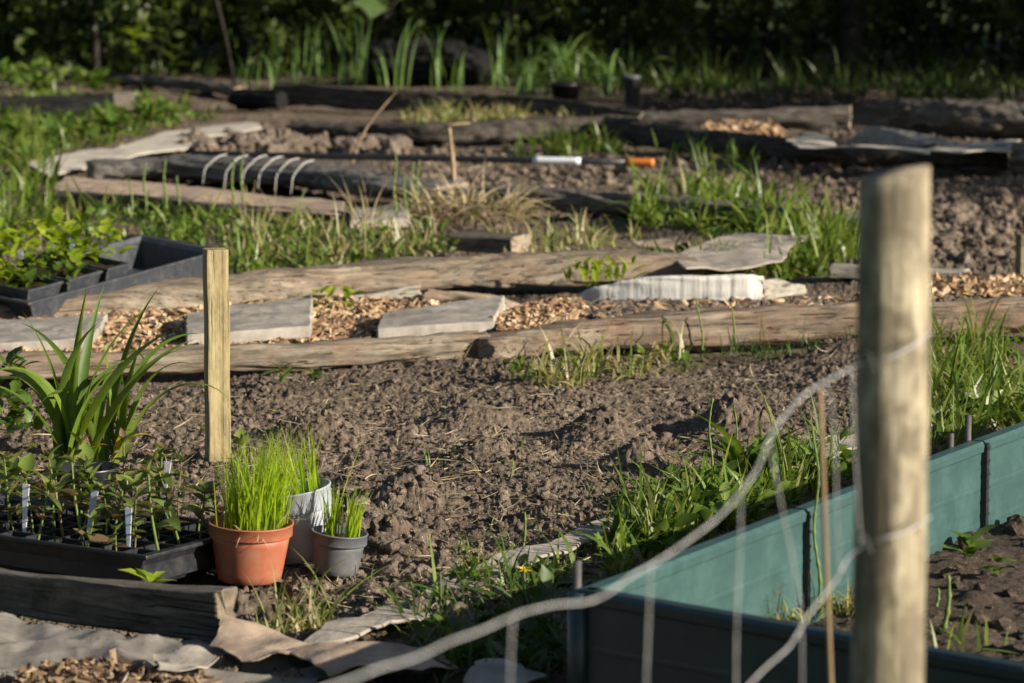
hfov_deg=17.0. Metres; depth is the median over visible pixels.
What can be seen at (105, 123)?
leafy weed
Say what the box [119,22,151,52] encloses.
leafy weed
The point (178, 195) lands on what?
horsetail
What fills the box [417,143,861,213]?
soil crumbs
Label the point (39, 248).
plant label
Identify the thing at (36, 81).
leafy weed
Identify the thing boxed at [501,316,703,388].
grass
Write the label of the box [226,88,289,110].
log
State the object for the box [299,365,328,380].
leafy weed
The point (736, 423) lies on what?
horsetail
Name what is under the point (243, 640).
cardboard
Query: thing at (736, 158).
grass
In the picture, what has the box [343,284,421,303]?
board
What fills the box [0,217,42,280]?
young plant
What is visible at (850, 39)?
tree
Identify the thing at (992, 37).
bush
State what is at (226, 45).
stick
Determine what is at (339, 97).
board
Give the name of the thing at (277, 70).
leek
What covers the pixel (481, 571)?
leafy weed
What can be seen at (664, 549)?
horsetail
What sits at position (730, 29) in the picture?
shrub
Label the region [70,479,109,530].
seedling
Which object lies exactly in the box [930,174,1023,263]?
soil crumbs
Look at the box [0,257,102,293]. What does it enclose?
square pot
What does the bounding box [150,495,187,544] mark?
seedling
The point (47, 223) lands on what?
young plant
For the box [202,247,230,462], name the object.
stake
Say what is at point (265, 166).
string
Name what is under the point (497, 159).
tool pole
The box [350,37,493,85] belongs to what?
compost bag
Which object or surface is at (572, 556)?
grass
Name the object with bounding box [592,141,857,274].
grass
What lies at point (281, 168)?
string
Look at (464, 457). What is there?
straw
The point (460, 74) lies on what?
leek
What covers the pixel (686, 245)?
cardboard
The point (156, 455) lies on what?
seedling
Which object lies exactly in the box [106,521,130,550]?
seedling
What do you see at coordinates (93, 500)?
plant label
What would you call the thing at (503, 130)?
log
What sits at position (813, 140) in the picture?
cardboard
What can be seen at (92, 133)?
ground cover
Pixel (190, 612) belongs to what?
timber
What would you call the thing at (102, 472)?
plant pot
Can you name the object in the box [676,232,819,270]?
cardboard
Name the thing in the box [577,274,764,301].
bark board
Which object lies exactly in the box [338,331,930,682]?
wire fence
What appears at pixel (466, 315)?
paving slab
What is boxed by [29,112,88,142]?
leafy weed
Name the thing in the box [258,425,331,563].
potted sprouts
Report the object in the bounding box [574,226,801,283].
grass
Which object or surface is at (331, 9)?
shrub
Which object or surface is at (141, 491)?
seedling
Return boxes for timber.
[0,568,237,642]
[104,91,135,109]
[445,230,530,253]
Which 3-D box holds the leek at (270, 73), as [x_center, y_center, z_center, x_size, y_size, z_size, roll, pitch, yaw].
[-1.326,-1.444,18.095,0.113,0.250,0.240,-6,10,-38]
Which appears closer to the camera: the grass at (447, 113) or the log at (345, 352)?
the log at (345, 352)
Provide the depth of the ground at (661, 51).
23.02 m
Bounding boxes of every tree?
[139,0,163,68]
[356,0,522,72]
[832,0,863,80]
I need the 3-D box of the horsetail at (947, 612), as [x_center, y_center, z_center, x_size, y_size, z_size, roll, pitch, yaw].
[0.637,0.382,5.027,0.016,0.081,0.013,0,8,0]
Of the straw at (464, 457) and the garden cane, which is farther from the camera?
the straw at (464, 457)
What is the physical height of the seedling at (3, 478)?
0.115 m
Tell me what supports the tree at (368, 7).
on the soil at (406, 428)
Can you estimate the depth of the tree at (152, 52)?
20.49 m
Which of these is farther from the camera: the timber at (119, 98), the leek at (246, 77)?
the leek at (246, 77)
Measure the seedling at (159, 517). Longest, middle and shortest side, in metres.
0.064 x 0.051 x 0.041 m
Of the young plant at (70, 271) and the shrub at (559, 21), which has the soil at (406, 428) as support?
the shrub at (559, 21)
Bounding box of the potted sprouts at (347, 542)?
[310,438,372,577]
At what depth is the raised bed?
4.70 m
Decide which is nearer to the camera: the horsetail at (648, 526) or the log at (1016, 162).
the horsetail at (648, 526)
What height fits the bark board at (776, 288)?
0.064 m
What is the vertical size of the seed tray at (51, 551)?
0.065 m
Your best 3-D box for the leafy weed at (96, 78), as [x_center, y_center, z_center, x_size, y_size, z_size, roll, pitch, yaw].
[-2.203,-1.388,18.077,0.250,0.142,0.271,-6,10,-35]
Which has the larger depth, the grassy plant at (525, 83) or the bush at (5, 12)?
the bush at (5, 12)
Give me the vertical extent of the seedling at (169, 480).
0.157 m
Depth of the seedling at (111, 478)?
5.73 m
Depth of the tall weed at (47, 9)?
20.64 m
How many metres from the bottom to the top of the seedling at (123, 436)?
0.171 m
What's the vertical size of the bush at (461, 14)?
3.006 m
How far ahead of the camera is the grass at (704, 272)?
9.98 m
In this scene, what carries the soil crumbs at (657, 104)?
on the soil at (406, 428)
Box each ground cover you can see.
[0,50,123,90]
[0,86,202,161]
[55,198,459,270]
[403,553,602,682]
[502,343,692,379]
[592,426,854,552]
[632,204,857,255]
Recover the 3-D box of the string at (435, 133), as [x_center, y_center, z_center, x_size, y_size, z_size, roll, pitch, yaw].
[-0.288,-0.860,14.008,0.199,0.077,0.130,5,9,32]
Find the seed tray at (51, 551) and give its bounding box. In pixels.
[0,492,215,582]
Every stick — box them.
[215,0,236,84]
[351,92,395,164]
[412,175,432,206]
[447,128,455,180]
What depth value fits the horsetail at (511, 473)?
6.48 m
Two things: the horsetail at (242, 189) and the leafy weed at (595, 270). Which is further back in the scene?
the horsetail at (242, 189)
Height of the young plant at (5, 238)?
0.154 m
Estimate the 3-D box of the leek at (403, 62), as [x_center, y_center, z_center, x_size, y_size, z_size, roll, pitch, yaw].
[-0.534,-1.572,18.377,0.262,0.428,0.137,4,9,25]
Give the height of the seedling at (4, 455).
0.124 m
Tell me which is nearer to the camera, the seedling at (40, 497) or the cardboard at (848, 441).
the seedling at (40, 497)
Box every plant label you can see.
[17,250,22,258]
[22,484,29,531]
[34,221,40,249]
[87,490,98,531]
[125,508,131,546]
[160,461,170,512]
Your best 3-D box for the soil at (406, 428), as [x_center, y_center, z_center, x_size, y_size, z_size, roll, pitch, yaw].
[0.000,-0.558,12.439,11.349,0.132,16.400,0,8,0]
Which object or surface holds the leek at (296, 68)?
on the soil at (406, 428)
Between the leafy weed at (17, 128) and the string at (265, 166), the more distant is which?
the leafy weed at (17, 128)
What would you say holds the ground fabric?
on the soil at (406, 428)
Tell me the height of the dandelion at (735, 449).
0.133 m
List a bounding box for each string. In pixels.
[202,154,226,183]
[224,155,247,186]
[242,155,266,181]
[257,156,282,188]
[274,158,298,190]
[290,160,313,193]
[429,122,470,138]
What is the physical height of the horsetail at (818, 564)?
0.280 m
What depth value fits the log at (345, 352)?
7.98 m
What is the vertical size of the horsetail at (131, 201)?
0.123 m
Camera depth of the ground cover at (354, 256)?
10.57 m
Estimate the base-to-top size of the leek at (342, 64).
0.402 m
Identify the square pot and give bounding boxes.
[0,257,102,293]
[0,273,63,300]
[37,251,129,282]
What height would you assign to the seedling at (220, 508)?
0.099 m
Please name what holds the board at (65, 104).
on the soil at (406, 428)
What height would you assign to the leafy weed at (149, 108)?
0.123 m
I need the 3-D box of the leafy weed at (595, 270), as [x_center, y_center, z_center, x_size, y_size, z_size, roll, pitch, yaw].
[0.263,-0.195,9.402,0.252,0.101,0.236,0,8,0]
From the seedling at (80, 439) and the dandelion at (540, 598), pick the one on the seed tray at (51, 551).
the seedling at (80, 439)
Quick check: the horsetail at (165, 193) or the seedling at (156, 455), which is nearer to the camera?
the seedling at (156, 455)
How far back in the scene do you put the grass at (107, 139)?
15.34 m
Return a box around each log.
[0,249,699,319]
[0,330,489,379]
[8,68,253,95]
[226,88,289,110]
[285,114,639,143]
[426,185,857,232]
[476,296,1023,359]
[601,113,1009,168]
[640,105,851,130]
[886,98,1023,138]
[1008,143,1023,171]
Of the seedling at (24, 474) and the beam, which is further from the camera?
the beam
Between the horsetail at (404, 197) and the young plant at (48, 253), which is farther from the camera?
the horsetail at (404, 197)
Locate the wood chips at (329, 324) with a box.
[0,295,505,352]
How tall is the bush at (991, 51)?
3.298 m
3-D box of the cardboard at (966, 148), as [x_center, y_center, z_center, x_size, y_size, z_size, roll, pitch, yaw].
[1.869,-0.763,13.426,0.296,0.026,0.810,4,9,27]
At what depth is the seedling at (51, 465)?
5.67 m
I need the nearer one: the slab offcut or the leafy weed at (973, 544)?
the leafy weed at (973, 544)
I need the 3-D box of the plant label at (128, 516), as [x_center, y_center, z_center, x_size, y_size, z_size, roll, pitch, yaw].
[-0.624,0.306,5.573,0.012,0.071,0.002,4,8,18]
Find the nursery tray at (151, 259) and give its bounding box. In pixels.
[0,234,211,318]
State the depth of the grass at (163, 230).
10.78 m
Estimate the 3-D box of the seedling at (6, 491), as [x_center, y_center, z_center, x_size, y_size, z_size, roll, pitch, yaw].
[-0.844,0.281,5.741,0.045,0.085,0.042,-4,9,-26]
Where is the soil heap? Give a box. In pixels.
[173,121,411,153]
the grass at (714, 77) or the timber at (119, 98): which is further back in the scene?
the grass at (714, 77)
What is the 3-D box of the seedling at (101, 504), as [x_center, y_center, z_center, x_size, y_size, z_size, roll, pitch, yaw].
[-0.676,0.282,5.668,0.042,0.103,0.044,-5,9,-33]
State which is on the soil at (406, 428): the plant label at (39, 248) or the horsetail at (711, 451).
the horsetail at (711, 451)
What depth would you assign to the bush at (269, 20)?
23.20 m
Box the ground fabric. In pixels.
[0,612,333,682]
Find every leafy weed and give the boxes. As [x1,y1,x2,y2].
[0,113,39,148]
[0,346,46,446]
[0,447,36,485]
[14,67,62,92]
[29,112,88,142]
[76,65,117,91]
[85,99,140,137]
[118,568,176,582]
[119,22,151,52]
[120,99,178,126]
[158,36,192,77]
[259,362,295,382]
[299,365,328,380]
[300,285,367,306]
[447,567,499,585]
[525,565,572,586]
[562,252,649,286]
[937,524,999,556]
[978,554,1015,573]
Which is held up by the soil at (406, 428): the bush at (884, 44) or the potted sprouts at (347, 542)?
the potted sprouts at (347, 542)
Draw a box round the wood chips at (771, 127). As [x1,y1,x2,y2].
[696,118,787,136]
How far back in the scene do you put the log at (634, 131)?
13.77 m
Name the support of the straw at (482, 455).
on the soil at (406, 428)
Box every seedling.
[0,451,22,521]
[0,474,15,510]
[0,486,21,529]
[6,478,46,523]
[13,453,37,502]
[14,470,41,532]
[30,469,49,515]
[30,474,67,539]
[34,453,64,527]
[35,444,70,536]
[42,459,76,510]
[55,448,92,539]
[56,431,89,518]
[63,464,90,522]
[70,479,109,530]
[73,506,108,546]
[75,442,99,491]
[75,466,101,513]
[79,463,119,508]
[91,482,119,534]
[93,480,117,525]
[102,473,125,528]
[103,474,143,534]
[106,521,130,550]
[108,428,138,520]
[118,472,149,538]
[122,517,147,547]
[130,460,168,549]
[134,454,179,525]
[137,470,177,529]
[143,447,185,535]
[144,509,163,541]
[150,442,180,520]
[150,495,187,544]
[170,452,196,515]
[178,481,220,539]
[191,479,217,530]
[197,483,225,516]
[220,428,248,482]
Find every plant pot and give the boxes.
[55,461,119,497]
[551,81,580,100]
[623,74,640,104]
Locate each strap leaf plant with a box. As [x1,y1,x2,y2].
[0,285,196,463]
[22,288,231,462]
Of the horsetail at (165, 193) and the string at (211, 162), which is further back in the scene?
the string at (211, 162)
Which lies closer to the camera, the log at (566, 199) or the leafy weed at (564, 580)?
the leafy weed at (564, 580)
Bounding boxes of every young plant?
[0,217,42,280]
[0,227,23,277]
[0,231,22,286]
[5,268,46,287]
[17,241,71,279]
[20,215,91,266]
[34,206,94,260]
[52,259,101,283]
[64,215,136,267]
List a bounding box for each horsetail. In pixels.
[129,180,133,215]
[142,163,147,217]
[162,160,167,212]
[176,176,180,212]
[230,158,235,204]
[239,152,244,202]
[392,152,397,210]
[402,175,407,211]
[409,162,414,221]
[415,160,420,223]
[510,458,513,477]
[521,512,526,546]
[644,508,650,556]
[662,515,667,552]
[696,298,703,349]
[708,398,713,466]
[731,303,735,349]
[733,405,737,439]
[812,428,821,612]
[934,588,939,606]
[940,575,951,628]
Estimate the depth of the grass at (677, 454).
6.34 m
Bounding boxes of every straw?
[0,342,848,607]
[0,345,1021,615]
[229,201,633,265]
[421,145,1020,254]
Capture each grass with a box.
[0,25,1023,100]
[0,78,228,169]
[0,119,93,238]
[6,44,642,87]
[43,170,441,273]
[116,406,849,577]
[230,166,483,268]
[240,550,388,634]
[339,540,582,682]
[384,525,610,612]
[398,96,590,122]
[483,205,643,252]
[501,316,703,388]
[503,109,646,156]
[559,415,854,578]
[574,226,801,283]
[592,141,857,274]
[639,230,755,275]
[652,128,768,168]
[670,66,1006,93]
[690,303,856,368]
[763,570,852,624]
[928,274,1023,455]
[930,594,1017,655]
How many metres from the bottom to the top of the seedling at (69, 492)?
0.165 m
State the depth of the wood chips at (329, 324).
8.65 m
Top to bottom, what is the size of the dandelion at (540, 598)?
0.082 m
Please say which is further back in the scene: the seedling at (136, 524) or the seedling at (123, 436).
the seedling at (123, 436)
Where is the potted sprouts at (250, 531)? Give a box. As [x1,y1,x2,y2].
[206,426,307,585]
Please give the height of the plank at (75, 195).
0.067 m
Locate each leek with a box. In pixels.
[235,48,256,87]
[250,52,272,88]
[262,19,300,83]
[293,15,323,83]
[305,19,330,84]
[322,6,374,86]
[324,13,352,85]
[372,48,388,86]
[387,13,427,87]
[420,28,445,90]
[436,46,467,91]
[481,16,518,88]
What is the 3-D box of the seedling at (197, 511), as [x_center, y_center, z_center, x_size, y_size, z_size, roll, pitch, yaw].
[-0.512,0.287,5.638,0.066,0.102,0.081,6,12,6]
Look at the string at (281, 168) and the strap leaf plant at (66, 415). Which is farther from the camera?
the string at (281, 168)
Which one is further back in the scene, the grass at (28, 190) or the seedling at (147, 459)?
the grass at (28, 190)
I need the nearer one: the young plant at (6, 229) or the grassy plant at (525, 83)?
the young plant at (6, 229)
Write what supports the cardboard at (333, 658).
on the soil at (406, 428)
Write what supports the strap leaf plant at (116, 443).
on the soil at (406, 428)
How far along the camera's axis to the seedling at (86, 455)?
5.94 m
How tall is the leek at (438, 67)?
0.357 m
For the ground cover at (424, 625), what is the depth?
5.08 m
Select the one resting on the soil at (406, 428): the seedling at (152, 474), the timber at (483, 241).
the timber at (483, 241)
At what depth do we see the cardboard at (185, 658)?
4.86 m
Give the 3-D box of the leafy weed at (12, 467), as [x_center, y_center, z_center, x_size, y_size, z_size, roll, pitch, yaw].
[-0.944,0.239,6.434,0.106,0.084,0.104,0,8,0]
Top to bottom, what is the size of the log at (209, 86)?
0.086 m
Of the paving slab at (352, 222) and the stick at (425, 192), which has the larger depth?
the stick at (425, 192)
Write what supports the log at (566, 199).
on the soil at (406, 428)
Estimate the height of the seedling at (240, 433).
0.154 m
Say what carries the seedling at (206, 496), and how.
on the seed tray at (51, 551)
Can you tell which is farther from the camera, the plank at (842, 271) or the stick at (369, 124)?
the stick at (369, 124)
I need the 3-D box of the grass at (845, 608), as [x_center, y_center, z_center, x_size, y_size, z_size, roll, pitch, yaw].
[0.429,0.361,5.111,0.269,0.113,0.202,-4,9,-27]
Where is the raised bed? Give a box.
[567,415,1023,682]
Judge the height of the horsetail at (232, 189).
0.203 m
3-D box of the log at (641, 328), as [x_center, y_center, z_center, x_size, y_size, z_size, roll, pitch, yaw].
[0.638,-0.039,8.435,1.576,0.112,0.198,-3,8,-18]
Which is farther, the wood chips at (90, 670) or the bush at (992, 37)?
the bush at (992, 37)
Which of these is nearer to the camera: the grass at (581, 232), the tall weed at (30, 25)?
the grass at (581, 232)
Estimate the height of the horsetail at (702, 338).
0.128 m
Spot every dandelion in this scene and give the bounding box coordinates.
[455,566,572,613]
[594,463,754,508]
[679,414,815,474]
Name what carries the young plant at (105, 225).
in the square pot at (111, 269)
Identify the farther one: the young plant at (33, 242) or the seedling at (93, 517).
the young plant at (33, 242)
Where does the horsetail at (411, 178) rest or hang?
on the soil at (406, 428)
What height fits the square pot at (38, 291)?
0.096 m
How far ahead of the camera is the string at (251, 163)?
12.59 m
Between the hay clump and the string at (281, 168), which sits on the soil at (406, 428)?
the hay clump
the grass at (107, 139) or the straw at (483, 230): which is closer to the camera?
the straw at (483, 230)
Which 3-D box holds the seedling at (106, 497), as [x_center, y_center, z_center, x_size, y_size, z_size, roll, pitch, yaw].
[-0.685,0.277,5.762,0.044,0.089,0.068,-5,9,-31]
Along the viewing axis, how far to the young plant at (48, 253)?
8.90 m
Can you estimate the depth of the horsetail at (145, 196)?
11.48 m
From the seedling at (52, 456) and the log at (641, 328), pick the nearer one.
the seedling at (52, 456)
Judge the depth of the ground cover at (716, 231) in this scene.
10.98 m
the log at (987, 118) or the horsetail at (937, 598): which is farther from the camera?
the log at (987, 118)
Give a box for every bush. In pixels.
[0,0,186,63]
[90,2,650,47]
[109,0,396,68]
[231,0,548,59]
[437,0,816,65]
[462,0,756,50]
[626,0,976,65]
[835,0,1019,45]
[887,0,1023,67]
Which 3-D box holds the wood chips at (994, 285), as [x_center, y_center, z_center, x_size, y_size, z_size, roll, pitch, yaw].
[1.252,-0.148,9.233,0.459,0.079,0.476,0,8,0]
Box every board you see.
[0,93,111,116]
[272,83,647,117]
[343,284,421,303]
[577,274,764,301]
[762,278,806,298]
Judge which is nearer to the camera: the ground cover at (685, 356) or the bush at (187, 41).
the ground cover at (685, 356)
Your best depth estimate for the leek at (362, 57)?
18.56 m
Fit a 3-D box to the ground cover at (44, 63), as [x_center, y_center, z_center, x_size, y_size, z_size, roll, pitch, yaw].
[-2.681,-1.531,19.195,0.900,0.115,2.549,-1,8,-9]
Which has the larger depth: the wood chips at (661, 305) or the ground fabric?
the wood chips at (661, 305)
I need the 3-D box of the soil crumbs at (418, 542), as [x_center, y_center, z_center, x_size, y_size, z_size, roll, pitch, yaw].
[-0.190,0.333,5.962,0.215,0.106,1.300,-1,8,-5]
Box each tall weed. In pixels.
[0,0,45,63]
[13,5,82,60]
[45,1,110,60]
[65,4,130,70]
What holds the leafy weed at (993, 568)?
on the bed soil at (1004, 545)
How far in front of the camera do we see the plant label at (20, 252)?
9.40 m
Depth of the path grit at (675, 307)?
8.84 m
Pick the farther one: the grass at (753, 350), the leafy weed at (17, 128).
the leafy weed at (17, 128)
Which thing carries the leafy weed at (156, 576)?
on the soil at (406, 428)
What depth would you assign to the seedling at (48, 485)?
5.62 m
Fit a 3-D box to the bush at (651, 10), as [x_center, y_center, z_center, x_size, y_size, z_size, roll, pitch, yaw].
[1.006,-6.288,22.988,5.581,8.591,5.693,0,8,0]
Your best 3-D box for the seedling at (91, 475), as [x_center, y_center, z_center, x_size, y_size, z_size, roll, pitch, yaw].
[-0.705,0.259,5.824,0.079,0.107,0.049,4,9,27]
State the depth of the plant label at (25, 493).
5.69 m
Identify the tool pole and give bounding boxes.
[191,150,654,165]
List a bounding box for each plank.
[45,190,350,222]
[826,263,970,278]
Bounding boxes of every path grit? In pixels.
[494,296,856,331]
[589,295,982,318]
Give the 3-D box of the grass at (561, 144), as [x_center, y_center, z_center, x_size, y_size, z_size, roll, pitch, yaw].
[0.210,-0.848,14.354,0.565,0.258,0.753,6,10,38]
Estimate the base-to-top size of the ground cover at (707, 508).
0.078 m
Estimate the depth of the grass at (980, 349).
7.34 m
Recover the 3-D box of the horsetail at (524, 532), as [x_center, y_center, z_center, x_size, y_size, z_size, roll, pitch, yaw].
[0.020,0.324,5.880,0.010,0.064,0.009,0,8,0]
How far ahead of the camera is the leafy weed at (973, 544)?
5.48 m
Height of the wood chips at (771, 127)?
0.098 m
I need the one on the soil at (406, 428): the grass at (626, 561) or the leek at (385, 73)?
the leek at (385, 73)
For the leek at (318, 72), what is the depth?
18.73 m
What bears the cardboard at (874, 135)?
on the soil at (406, 428)
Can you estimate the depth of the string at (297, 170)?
12.35 m
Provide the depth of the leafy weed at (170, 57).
18.57 m
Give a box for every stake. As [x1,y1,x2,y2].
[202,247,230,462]
[1015,234,1023,273]
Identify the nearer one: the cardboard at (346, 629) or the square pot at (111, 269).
the cardboard at (346, 629)
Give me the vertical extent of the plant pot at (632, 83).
0.150 m
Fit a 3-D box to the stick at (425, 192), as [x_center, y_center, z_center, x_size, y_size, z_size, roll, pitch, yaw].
[-0.301,-0.505,11.694,0.086,0.131,0.012,0,8,0]
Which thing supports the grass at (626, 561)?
on the ground at (661, 51)
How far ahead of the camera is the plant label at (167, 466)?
5.86 m
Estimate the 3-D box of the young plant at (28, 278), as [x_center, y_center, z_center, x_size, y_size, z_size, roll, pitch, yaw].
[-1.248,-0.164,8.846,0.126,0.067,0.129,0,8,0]
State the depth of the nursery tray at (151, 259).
9.25 m
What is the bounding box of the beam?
[85,154,467,199]
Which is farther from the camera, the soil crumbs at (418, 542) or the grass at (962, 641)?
the soil crumbs at (418, 542)
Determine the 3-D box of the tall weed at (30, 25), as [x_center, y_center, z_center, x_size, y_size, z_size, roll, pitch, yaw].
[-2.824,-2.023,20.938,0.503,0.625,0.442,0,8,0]
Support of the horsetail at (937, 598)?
on the bed soil at (1004, 545)
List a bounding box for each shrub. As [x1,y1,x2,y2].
[2,0,190,72]
[172,0,466,77]
[444,0,655,73]
[656,0,873,78]
[822,0,1023,76]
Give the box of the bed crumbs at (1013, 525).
[925,514,1023,640]
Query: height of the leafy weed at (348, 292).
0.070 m
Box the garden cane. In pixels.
[817,388,832,682]
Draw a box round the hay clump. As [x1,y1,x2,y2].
[377,160,560,232]
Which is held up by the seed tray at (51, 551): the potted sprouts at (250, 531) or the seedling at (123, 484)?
the seedling at (123, 484)
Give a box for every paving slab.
[0,313,107,351]
[185,295,312,344]
[349,204,409,229]
[377,295,504,337]
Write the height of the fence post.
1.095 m
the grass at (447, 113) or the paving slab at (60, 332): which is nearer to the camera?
the paving slab at (60, 332)
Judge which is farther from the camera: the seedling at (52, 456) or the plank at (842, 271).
the plank at (842, 271)
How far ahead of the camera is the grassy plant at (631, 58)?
19.48 m
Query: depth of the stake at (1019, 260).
9.88 m
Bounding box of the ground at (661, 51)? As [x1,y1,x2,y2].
[1,0,1018,69]
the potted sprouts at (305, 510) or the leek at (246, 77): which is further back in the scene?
the leek at (246, 77)
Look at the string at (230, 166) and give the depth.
12.50 m
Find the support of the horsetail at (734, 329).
on the soil at (406, 428)
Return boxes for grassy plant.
[489,41,578,96]
[527,24,605,83]
[558,44,670,97]
[610,34,662,75]
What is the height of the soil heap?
0.135 m
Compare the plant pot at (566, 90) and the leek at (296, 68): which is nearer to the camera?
the plant pot at (566, 90)
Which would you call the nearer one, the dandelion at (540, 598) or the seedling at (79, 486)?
the dandelion at (540, 598)
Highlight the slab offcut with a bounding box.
[421,289,520,307]
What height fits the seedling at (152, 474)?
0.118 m
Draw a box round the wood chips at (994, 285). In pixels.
[930,270,1023,299]
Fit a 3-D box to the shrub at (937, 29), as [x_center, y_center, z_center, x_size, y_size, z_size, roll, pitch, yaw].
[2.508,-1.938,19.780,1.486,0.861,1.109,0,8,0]
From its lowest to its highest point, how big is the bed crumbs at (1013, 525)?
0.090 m
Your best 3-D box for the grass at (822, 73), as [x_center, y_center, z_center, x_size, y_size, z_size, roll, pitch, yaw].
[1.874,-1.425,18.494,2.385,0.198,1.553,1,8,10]
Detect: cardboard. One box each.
[20,122,261,176]
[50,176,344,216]
[152,645,218,671]
[209,615,307,661]
[290,641,458,676]
[304,517,613,643]
[463,658,546,682]
[631,238,681,249]
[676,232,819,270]
[677,241,689,251]
[780,383,982,467]
[786,132,929,154]
[847,125,959,145]
[925,139,1020,153]
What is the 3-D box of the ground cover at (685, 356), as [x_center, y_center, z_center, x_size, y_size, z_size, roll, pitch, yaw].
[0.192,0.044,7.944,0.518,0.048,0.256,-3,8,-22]
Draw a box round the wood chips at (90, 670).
[10,648,221,682]
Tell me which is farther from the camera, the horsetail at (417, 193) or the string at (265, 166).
the string at (265, 166)
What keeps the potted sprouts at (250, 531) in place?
on the soil at (406, 428)
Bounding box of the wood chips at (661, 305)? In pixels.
[591,293,856,317]
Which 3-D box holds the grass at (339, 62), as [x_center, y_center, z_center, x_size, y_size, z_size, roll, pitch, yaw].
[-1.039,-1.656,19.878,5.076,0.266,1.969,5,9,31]
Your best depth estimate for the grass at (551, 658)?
5.16 m
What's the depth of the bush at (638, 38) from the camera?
20.80 m
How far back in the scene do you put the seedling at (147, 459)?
5.74 m
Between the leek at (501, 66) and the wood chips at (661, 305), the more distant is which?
the leek at (501, 66)
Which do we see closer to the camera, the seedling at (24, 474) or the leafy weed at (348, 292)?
the seedling at (24, 474)
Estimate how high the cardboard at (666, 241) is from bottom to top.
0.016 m
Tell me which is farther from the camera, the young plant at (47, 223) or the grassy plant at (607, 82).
the grassy plant at (607, 82)
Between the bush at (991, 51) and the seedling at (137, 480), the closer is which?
the seedling at (137, 480)
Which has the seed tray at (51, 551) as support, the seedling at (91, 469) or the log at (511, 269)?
the seedling at (91, 469)
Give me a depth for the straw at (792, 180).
12.78 m
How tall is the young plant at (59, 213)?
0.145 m
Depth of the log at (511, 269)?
9.48 m
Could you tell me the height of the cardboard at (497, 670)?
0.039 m
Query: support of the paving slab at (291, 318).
on the wood chips at (329, 324)
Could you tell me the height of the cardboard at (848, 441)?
0.041 m
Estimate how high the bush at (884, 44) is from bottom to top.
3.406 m
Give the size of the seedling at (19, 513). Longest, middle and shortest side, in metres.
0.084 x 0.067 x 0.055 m
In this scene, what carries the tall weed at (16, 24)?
on the ground at (661, 51)
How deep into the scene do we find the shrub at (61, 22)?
19.77 m
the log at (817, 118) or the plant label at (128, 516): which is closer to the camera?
the plant label at (128, 516)
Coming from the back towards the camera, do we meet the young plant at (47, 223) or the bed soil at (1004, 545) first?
the young plant at (47, 223)
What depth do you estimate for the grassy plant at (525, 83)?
17.57 m
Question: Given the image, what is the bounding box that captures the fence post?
[851,165,930,682]
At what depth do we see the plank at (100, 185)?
11.96 m
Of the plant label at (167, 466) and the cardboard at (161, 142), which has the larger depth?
the cardboard at (161, 142)
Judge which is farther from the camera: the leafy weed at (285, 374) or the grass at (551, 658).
the leafy weed at (285, 374)
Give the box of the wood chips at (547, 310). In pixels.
[489,293,588,331]
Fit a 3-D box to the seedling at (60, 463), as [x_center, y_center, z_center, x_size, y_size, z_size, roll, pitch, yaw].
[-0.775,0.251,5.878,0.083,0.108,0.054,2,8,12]
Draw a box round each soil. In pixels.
[0,66,1023,682]
[810,522,1023,662]
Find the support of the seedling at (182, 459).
on the seed tray at (51, 551)
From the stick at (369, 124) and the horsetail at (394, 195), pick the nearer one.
the horsetail at (394, 195)
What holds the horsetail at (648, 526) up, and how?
on the soil at (406, 428)
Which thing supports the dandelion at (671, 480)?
on the soil at (406, 428)
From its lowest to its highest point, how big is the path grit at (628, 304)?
0.046 m
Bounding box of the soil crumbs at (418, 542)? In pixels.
[334,464,467,611]
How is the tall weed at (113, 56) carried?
on the soil at (406, 428)
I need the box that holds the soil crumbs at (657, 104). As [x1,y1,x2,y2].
[643,84,867,111]
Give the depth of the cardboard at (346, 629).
5.32 m

